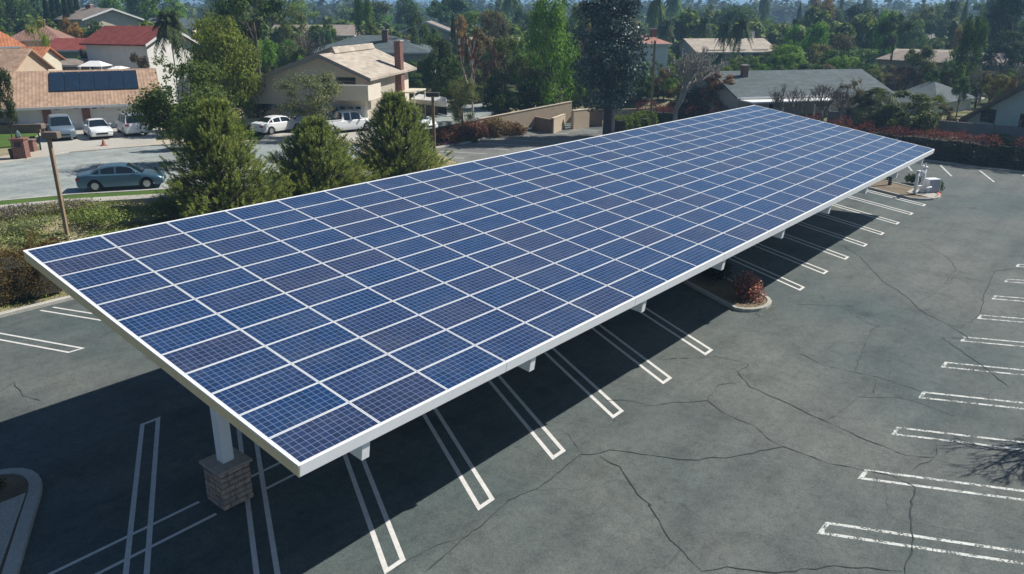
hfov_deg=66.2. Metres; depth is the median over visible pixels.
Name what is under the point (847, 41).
tree
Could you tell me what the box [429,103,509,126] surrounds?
driveway
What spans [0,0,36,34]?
tree
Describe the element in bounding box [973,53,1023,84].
house
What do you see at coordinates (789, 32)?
tree
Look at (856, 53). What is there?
tree
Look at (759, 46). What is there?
house
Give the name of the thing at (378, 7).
tree
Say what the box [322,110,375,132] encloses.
parked pickup
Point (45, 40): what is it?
tree
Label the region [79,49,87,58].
shrub
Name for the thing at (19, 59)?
house
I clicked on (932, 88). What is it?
house
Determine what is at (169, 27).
palm tree
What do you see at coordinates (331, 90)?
tree
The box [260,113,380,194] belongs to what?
young pine
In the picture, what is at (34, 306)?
kerb
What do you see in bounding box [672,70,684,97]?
tree
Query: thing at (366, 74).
house
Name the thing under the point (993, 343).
parking stall line
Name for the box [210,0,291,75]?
tree
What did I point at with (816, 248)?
parking stall line
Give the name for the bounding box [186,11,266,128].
tree
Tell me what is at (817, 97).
window
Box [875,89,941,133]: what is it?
shrub
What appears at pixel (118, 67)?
tent
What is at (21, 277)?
hedge
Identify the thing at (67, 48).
house
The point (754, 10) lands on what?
tree
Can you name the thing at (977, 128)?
garden wall
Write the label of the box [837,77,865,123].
tree
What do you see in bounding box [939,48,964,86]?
tree
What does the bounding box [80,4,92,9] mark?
house
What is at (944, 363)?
parking stall line
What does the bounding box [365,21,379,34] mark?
tree
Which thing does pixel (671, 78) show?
shrub
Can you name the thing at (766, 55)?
tree
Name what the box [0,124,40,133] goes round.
fence
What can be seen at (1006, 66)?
bare tree
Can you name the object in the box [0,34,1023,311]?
ground
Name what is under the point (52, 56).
house
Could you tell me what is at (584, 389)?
parking stall line
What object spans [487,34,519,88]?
tree
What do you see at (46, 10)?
cypress tree
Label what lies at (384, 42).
house
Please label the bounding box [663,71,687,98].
tree
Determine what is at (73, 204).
shrub
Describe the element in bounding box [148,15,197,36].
house
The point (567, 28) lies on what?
tree
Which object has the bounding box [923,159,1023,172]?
kerb
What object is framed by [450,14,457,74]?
cypress tree
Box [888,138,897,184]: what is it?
thin post
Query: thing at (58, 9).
cypress tree
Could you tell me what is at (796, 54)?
tree
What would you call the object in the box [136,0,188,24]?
tree
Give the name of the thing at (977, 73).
bare tree
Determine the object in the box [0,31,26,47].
house
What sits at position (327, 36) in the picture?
tree
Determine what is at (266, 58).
tree
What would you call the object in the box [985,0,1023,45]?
tree
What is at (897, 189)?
planting island
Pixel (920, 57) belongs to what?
tree
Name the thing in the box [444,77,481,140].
tree
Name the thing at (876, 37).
tree
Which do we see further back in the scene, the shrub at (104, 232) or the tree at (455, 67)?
the tree at (455, 67)
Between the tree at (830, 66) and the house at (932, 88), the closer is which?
the house at (932, 88)
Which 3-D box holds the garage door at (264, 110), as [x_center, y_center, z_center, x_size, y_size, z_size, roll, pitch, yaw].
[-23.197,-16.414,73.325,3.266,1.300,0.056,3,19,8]
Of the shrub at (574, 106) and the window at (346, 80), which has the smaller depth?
the window at (346, 80)
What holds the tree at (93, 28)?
on the ground at (662, 100)
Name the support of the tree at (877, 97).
on the ground at (662, 100)
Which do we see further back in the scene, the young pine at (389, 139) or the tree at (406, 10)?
the tree at (406, 10)
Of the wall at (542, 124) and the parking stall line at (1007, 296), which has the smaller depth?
the parking stall line at (1007, 296)
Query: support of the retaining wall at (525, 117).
on the ground at (662, 100)
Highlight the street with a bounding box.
[0,143,360,199]
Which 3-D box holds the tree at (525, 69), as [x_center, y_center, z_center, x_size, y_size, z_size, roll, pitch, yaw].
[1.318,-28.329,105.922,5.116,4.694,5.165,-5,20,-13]
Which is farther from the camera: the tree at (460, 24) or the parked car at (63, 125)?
the tree at (460, 24)
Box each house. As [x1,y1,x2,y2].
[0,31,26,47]
[0,48,54,122]
[1,68,158,130]
[11,19,74,46]
[21,47,65,70]
[48,38,85,58]
[52,8,143,34]
[79,26,199,104]
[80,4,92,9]
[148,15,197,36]
[243,40,425,125]
[271,25,364,39]
[305,29,437,90]
[398,21,456,46]
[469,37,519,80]
[631,28,672,81]
[670,31,773,68]
[688,65,894,116]
[875,50,986,88]
[890,81,977,113]
[893,49,952,51]
[958,83,1023,126]
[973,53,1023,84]
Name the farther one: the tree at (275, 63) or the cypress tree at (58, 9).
the cypress tree at (58, 9)
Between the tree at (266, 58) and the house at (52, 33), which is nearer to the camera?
the tree at (266, 58)
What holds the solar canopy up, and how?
on the parking lot at (70, 435)
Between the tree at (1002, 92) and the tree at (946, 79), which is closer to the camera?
the tree at (946, 79)
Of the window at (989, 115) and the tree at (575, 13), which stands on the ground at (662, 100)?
the tree at (575, 13)
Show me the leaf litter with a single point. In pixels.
(734, 296)
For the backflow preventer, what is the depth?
54.35 m
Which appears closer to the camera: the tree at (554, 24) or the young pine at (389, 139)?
the young pine at (389, 139)
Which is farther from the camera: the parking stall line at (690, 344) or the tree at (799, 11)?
the tree at (799, 11)
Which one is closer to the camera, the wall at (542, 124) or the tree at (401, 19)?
the wall at (542, 124)
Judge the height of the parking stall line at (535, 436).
0.001 m
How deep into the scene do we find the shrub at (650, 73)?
103.75 m
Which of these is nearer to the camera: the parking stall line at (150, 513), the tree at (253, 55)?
the parking stall line at (150, 513)
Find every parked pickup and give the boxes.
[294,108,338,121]
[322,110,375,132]
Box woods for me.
[24,0,1023,28]
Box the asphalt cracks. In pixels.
[1,221,1018,573]
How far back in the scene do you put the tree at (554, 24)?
87.06 m
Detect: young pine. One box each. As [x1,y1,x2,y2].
[148,95,296,218]
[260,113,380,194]
[346,89,453,178]
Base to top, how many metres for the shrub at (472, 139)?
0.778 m
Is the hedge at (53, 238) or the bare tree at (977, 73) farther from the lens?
the bare tree at (977, 73)
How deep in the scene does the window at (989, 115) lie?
72.30 m
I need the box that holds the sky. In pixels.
[41,0,985,7]
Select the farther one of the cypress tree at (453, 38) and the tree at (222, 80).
the cypress tree at (453, 38)
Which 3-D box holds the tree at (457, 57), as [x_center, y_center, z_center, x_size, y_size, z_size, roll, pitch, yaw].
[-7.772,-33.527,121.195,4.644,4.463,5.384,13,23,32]
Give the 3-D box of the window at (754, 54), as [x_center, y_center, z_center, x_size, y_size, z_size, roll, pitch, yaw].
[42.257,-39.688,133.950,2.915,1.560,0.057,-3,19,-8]
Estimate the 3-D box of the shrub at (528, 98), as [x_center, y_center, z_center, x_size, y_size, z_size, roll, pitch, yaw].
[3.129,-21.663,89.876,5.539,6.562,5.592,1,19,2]
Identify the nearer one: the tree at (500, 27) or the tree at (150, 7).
the tree at (500, 27)
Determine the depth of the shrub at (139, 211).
42.07 m
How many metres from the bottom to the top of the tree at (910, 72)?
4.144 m
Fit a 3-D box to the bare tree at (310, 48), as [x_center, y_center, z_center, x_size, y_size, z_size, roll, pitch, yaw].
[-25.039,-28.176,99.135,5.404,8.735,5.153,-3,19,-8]
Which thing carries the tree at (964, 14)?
on the ground at (662, 100)
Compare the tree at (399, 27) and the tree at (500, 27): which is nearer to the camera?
the tree at (500, 27)
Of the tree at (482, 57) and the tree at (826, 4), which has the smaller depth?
the tree at (482, 57)
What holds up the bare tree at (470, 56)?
on the ground at (662, 100)
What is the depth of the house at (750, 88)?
85.45 m
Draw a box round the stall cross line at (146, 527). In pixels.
[48,462,294,573]
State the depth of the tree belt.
145.25 m
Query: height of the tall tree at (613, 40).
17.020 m
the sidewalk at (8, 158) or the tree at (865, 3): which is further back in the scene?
the tree at (865, 3)
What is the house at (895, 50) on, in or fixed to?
attached to the house at (898, 58)
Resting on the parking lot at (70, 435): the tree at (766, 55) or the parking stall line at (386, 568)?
the parking stall line at (386, 568)
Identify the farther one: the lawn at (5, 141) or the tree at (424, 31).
the tree at (424, 31)
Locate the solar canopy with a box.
[23,105,934,510]
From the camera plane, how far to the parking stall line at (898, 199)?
53.88 m
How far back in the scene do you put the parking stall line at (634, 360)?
28.96 m
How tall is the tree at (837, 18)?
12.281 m
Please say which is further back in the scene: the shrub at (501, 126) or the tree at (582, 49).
the tree at (582, 49)
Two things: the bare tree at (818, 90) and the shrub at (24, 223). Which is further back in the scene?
the bare tree at (818, 90)
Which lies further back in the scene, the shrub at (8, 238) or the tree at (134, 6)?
the tree at (134, 6)
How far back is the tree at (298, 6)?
186.48 m
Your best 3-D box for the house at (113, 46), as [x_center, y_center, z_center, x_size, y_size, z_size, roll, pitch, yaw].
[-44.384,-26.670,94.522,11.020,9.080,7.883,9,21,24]
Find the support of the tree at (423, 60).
on the ground at (662, 100)
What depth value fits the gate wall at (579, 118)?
86.99 m
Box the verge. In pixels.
[0,167,357,204]
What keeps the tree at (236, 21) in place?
on the ground at (662, 100)
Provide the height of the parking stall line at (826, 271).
0.001 m
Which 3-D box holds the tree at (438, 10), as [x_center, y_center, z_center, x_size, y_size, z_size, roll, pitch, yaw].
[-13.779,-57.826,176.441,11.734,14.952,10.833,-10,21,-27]
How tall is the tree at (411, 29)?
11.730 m
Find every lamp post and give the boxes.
[33,123,69,240]
[426,92,439,165]
[649,41,655,125]
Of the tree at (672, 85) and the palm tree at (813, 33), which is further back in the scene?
the palm tree at (813, 33)
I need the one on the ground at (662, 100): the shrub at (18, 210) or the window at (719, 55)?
the shrub at (18, 210)
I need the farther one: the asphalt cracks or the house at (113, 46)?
the house at (113, 46)
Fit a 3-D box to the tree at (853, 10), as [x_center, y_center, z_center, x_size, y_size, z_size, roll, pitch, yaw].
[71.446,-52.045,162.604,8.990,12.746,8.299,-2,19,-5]
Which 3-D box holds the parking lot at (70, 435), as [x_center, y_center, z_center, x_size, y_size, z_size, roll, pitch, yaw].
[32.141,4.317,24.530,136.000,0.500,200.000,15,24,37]
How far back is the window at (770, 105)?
83.15 m
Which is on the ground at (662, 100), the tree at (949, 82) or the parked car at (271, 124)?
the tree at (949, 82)
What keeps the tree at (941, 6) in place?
on the ground at (662, 100)
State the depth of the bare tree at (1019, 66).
84.72 m
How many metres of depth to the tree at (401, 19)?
180.03 m
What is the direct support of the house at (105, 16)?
on the ground at (662, 100)
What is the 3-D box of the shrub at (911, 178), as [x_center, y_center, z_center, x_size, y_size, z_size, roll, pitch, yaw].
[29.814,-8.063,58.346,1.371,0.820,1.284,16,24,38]
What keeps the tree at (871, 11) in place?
on the ground at (662, 100)
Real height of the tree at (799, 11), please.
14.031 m
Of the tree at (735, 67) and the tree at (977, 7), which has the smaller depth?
the tree at (735, 67)
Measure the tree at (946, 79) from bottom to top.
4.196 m
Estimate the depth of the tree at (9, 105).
58.61 m
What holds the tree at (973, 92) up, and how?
on the ground at (662, 100)
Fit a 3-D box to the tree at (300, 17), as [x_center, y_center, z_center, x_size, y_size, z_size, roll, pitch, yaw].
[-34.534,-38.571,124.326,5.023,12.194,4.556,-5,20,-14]
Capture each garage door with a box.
[51,108,83,128]
[90,106,145,126]
[248,104,279,117]
[307,104,364,116]
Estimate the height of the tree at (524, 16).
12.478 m
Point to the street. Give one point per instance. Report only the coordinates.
(34, 177)
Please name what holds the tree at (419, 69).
on the ground at (662, 100)
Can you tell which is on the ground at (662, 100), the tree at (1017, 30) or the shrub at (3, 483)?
the tree at (1017, 30)
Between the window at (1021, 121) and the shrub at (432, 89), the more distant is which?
the shrub at (432, 89)
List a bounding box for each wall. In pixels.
[428,101,571,135]
[532,117,551,132]
[551,114,565,132]
[571,108,589,128]
[589,109,602,126]
[615,108,652,119]
[827,110,1023,137]
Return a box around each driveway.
[39,127,161,154]
[261,127,401,141]
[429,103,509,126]
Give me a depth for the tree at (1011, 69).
93.80 m
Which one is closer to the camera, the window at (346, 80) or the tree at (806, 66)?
the window at (346, 80)
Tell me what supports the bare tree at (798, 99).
on the ground at (662, 100)
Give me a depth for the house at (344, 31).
152.52 m
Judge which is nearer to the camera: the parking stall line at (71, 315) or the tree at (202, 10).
the parking stall line at (71, 315)
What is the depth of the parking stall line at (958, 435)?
23.27 m
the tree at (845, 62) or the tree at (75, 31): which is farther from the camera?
the tree at (75, 31)
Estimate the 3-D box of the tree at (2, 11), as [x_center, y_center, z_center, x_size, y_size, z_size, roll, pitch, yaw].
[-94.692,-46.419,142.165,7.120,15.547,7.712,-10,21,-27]
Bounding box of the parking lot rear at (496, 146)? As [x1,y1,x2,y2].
[432,126,615,162]
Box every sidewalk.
[0,138,371,161]
[0,169,371,209]
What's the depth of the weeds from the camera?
40.56 m
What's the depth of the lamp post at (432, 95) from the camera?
56.93 m
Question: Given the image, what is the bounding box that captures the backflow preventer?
[912,163,931,193]
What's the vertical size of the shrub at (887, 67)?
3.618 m
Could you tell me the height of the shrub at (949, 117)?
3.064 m
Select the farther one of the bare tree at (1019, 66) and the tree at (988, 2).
the tree at (988, 2)
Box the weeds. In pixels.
[0,149,459,309]
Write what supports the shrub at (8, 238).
on the ground at (662, 100)
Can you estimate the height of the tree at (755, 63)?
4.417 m
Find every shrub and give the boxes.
[0,201,54,221]
[0,213,69,233]
[0,229,49,243]
[0,478,6,489]
[14,230,73,244]
[24,197,103,214]
[36,199,135,225]
[76,225,133,238]
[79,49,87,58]
[80,200,174,222]
[100,220,146,230]
[129,52,150,67]
[136,205,179,217]
[149,217,182,224]
[180,86,199,137]
[288,46,306,63]
[420,77,441,94]
[430,126,465,143]
[445,121,477,140]
[461,118,489,138]
[464,135,478,142]
[467,68,488,102]
[478,118,504,137]
[479,72,525,115]
[487,117,515,137]
[504,121,527,135]
[517,68,561,110]
[562,70,596,109]
[643,78,680,98]
[644,72,660,92]
[658,68,674,79]
[668,83,703,111]
[698,259,733,279]
[732,270,766,302]
[853,62,875,76]
[854,104,901,130]
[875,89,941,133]
[877,64,900,79]
[904,173,921,183]
[936,104,959,121]
[991,133,1014,145]
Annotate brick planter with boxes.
[28,138,36,151]
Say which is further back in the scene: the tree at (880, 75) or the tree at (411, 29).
the tree at (411, 29)
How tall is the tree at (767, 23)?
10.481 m
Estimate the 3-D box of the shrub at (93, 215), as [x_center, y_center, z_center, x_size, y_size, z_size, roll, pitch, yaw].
[-22.314,-3.900,41.223,5.049,0.897,4.774,-10,22,-28]
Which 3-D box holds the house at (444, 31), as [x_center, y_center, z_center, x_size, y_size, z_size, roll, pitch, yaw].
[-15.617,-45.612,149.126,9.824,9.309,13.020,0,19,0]
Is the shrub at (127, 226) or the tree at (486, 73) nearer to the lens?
the shrub at (127, 226)
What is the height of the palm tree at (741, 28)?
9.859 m
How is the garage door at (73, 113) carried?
in the house at (78, 97)
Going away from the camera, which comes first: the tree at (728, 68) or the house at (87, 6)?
the tree at (728, 68)
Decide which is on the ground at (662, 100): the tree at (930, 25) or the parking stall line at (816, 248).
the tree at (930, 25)
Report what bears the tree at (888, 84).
on the ground at (662, 100)
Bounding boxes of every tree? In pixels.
[0,0,5,31]
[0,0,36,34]
[0,68,19,137]
[12,0,50,22]
[17,0,31,13]
[24,14,51,47]
[42,0,51,20]
[48,0,57,23]
[54,0,62,16]
[59,17,83,37]
[61,0,70,21]
[67,0,74,13]
[73,0,79,10]
[85,18,103,37]
[95,0,125,11]
[118,53,238,164]
[123,0,153,22]
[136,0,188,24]
[152,10,190,104]
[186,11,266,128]
[192,34,211,91]
[194,1,221,17]
[206,28,229,84]
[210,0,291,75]
[216,15,248,30]
[243,41,261,73]
[244,5,287,43]
[248,1,286,26]
[249,38,276,73]
[261,43,279,70]
[265,63,279,72]
[272,39,302,65]
[272,69,345,119]
[274,42,295,67]
[277,2,307,49]
[278,0,319,24]
[289,28,331,56]
[311,28,335,47]
[347,0,390,27]
[352,0,375,35]
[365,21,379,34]
[376,13,392,24]
[382,22,406,34]
[391,0,414,24]
[394,0,424,32]
[404,59,422,93]
[406,5,426,46]
[408,62,423,97]
[418,23,442,46]
[420,55,437,74]
[421,35,455,88]
[422,60,449,90]
[425,0,470,30]
[431,56,464,105]
[437,0,451,27]
[437,39,451,79]
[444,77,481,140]
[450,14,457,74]
[450,14,468,71]
[453,55,464,76]
[456,8,511,36]
[457,28,484,114]
[459,62,472,79]
[460,58,491,81]
[463,26,492,80]
[474,51,510,77]
[477,9,510,40]
[479,42,503,92]
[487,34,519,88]
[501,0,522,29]
[506,61,532,91]
[509,51,542,86]
[510,5,533,31]
[511,32,528,71]
[522,0,578,107]
[544,31,576,92]
[554,20,570,60]
[555,38,585,102]
[569,0,652,134]
[570,0,599,56]
[578,24,598,59]
[629,70,654,104]
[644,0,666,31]
[645,0,664,38]
[648,60,663,77]
[653,68,678,100]
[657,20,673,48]
[663,46,731,120]
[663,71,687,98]
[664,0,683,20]
[669,57,700,74]
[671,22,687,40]
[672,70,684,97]
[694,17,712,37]
[699,70,734,110]
[711,57,736,69]
[714,22,734,56]
[714,65,732,70]
[715,6,761,34]
[720,3,760,21]
[725,17,753,61]
[729,58,752,70]
[731,64,742,70]
[742,55,766,65]
[748,56,759,69]
[756,62,771,69]
[758,0,768,29]
[760,44,794,64]
[761,17,778,30]
[762,44,811,69]
[769,64,798,69]
[769,84,787,110]
[771,55,788,67]
[781,25,802,62]
[785,87,811,115]
[791,19,806,30]
[796,2,801,19]
[799,63,827,69]
[800,21,829,57]
[805,43,832,64]
[806,24,817,55]
[810,0,835,23]
[810,83,841,121]
[814,63,834,69]
[817,46,880,73]
[821,8,846,24]
[823,54,859,68]
[831,32,856,65]
[832,87,855,125]
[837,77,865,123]
[838,3,880,33]
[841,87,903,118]
[860,0,871,26]
[863,5,873,37]
[867,64,890,83]
[871,11,897,63]
[875,11,916,64]
[884,66,903,90]
[892,66,924,89]
[894,18,929,48]
[901,44,936,86]
[906,5,943,33]
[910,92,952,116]
[916,17,951,43]
[917,0,926,35]
[924,69,940,83]
[928,1,968,34]
[930,66,955,87]
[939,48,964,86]
[940,72,955,87]
[943,0,959,25]
[948,21,973,52]
[949,8,990,95]
[951,75,971,117]
[959,0,968,33]
[964,70,1001,107]
[966,55,998,107]
[971,70,998,101]
[973,0,998,25]
[978,73,1010,102]
[979,28,1023,76]
[982,0,994,45]
[984,57,1013,98]
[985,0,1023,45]
[991,72,1017,100]
[992,23,1023,52]
[1003,73,1017,93]
[1007,67,1023,85]
[1014,62,1023,86]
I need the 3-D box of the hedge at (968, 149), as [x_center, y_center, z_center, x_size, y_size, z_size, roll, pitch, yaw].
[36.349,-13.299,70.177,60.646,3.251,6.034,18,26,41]
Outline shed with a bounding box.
[61,59,92,69]
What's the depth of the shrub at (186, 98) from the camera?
60.04 m
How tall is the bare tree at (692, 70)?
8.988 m
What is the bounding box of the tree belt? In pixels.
[0,0,1023,72]
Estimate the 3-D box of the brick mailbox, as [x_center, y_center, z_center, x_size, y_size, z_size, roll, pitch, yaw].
[-35.668,-10.348,56.952,1.000,2.000,1.000,-3,19,-10]
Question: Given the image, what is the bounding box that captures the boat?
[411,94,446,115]
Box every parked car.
[46,114,76,139]
[75,162,165,191]
[81,118,112,138]
[249,115,302,134]
[417,114,437,129]
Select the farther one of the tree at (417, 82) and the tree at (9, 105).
the tree at (417, 82)
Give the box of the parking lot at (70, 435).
[0,123,1023,573]
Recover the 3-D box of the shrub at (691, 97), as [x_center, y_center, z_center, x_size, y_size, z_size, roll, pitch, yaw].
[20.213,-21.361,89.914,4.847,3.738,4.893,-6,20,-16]
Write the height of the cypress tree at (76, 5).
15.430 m
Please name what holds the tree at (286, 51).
on the ground at (662, 100)
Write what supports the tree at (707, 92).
on the ground at (662, 100)
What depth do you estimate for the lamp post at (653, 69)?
83.97 m
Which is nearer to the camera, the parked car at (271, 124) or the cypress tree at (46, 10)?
the parked car at (271, 124)
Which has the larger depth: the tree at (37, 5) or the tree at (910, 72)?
the tree at (37, 5)
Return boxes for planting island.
[0,468,42,573]
[682,272,771,311]
[868,179,940,200]
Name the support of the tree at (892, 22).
on the ground at (662, 100)
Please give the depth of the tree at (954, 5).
155.26 m
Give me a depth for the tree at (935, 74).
92.48 m
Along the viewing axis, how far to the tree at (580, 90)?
92.54 m
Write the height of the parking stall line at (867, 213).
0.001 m
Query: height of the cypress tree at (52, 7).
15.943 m
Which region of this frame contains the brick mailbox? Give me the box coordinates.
[8,130,30,158]
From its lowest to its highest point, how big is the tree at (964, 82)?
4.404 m
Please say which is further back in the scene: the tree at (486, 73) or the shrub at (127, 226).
the tree at (486, 73)
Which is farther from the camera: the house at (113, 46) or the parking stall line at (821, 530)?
the house at (113, 46)
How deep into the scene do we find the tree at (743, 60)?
110.92 m
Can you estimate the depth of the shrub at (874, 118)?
74.14 m
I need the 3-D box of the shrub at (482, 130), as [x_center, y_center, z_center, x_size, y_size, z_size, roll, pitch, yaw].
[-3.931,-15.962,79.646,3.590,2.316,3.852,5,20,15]
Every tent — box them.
[77,61,110,69]
[109,66,129,68]
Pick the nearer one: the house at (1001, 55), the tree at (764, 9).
the house at (1001, 55)
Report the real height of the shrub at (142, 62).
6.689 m
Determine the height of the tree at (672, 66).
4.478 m
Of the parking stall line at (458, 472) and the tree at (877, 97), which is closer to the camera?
the parking stall line at (458, 472)
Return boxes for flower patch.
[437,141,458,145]
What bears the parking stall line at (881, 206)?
on the parking lot at (70, 435)
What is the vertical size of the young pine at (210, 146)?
7.328 m
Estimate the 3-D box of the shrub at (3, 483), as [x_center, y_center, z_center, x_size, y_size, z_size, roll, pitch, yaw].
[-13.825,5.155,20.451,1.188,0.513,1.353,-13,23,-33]
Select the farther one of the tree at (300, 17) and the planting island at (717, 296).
the tree at (300, 17)
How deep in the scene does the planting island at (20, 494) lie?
19.55 m
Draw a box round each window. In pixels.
[336,77,355,84]
[706,50,725,58]
[752,49,768,57]
[768,98,780,108]
[816,97,830,107]
[979,109,996,123]
[1018,113,1023,126]
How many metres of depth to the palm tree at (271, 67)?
95.93 m
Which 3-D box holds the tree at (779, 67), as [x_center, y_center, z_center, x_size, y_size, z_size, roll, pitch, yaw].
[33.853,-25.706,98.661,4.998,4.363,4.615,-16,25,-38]
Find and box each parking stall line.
[0,333,82,352]
[40,307,100,320]
[123,417,159,573]
[236,428,279,573]
[343,453,405,573]
[422,407,493,509]
[488,375,565,459]
[544,348,622,417]
[591,324,671,383]
[642,307,712,354]
[728,256,804,289]
[753,243,827,273]
[783,233,848,259]
[796,222,867,246]
[816,212,883,234]
[817,522,1023,563]
[832,204,899,223]
[848,196,912,214]
[858,469,1023,499]
[867,190,925,205]
[892,427,1023,449]
[919,391,1023,408]
[941,362,1023,374]
[961,336,1023,346]
[977,315,1023,321]
[992,295,1023,301]
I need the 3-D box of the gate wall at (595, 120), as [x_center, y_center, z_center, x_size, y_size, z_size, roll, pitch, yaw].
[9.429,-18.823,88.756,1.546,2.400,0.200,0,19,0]
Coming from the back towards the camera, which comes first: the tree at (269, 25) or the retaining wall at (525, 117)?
the tree at (269, 25)
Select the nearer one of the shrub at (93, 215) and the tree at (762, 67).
the shrub at (93, 215)
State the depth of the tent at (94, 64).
86.06 m
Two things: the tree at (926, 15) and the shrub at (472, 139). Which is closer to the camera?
the shrub at (472, 139)
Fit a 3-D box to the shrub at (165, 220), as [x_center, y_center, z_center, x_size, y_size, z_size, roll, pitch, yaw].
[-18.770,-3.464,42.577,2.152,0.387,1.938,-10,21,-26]
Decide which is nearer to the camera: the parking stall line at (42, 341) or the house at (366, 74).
the parking stall line at (42, 341)
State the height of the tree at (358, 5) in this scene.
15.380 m
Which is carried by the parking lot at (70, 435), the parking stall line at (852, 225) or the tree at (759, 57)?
the parking stall line at (852, 225)
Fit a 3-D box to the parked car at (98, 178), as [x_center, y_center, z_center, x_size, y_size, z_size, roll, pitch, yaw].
[-23.572,-6.746,47.492,4.800,1.475,2.100,-6,20,-17]
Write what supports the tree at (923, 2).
on the ground at (662, 100)
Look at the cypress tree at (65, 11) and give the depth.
141.15 m
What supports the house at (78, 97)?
on the ground at (662, 100)
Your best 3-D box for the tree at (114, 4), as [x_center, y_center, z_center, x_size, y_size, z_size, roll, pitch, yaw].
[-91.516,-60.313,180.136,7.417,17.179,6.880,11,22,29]
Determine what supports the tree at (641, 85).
on the ground at (662, 100)
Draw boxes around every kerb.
[0,127,527,317]
[0,142,353,163]
[0,175,277,200]
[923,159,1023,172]
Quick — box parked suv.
[115,112,147,135]
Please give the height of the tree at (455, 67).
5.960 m
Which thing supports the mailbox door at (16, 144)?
in the brick mailbox
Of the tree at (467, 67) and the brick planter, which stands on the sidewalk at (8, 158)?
the brick planter
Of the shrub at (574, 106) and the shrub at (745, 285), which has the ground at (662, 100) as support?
the shrub at (574, 106)
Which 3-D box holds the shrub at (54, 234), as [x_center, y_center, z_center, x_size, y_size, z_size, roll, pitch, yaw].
[-23.231,-2.490,38.794,2.664,0.350,2.478,3,19,9]
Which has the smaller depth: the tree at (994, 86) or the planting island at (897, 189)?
the planting island at (897, 189)
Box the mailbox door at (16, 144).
[14,142,20,146]
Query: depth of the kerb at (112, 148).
60.93 m
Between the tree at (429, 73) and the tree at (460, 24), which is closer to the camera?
the tree at (429, 73)
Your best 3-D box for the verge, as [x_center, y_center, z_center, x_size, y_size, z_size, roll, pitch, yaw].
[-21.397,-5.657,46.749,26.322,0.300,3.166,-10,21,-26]
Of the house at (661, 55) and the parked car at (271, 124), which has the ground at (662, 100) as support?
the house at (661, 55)
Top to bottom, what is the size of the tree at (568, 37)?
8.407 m
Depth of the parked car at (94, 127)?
66.07 m
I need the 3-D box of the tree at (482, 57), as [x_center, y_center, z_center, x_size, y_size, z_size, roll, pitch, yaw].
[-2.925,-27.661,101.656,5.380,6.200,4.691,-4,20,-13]
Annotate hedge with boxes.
[0,228,65,305]
[0,237,62,257]
[614,109,657,131]
[634,100,1023,169]
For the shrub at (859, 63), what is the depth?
123.03 m
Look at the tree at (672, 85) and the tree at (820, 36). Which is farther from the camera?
the tree at (820, 36)
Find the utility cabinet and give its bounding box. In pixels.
[923,177,941,192]
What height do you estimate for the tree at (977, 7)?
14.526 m
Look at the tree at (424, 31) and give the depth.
119.72 m
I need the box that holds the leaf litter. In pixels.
[688,273,776,316]
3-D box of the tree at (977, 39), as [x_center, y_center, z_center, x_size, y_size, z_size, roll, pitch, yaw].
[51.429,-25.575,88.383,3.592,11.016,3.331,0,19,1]
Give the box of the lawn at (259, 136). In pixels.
[237,120,265,139]
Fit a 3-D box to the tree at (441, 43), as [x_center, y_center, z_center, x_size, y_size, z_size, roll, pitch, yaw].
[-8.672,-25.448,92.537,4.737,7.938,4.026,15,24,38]
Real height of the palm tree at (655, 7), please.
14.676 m
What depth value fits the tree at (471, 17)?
155.53 m
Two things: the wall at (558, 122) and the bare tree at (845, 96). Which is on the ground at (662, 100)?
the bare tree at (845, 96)
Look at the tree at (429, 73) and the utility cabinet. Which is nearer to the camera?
the utility cabinet
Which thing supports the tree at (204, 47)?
on the ground at (662, 100)
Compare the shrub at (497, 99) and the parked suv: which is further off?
the shrub at (497, 99)
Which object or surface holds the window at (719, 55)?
in the house at (759, 46)
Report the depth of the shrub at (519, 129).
82.20 m
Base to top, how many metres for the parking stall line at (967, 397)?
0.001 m
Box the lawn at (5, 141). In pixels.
[0,133,36,148]
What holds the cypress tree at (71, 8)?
on the ground at (662, 100)
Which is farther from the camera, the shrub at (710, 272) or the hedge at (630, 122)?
the hedge at (630, 122)

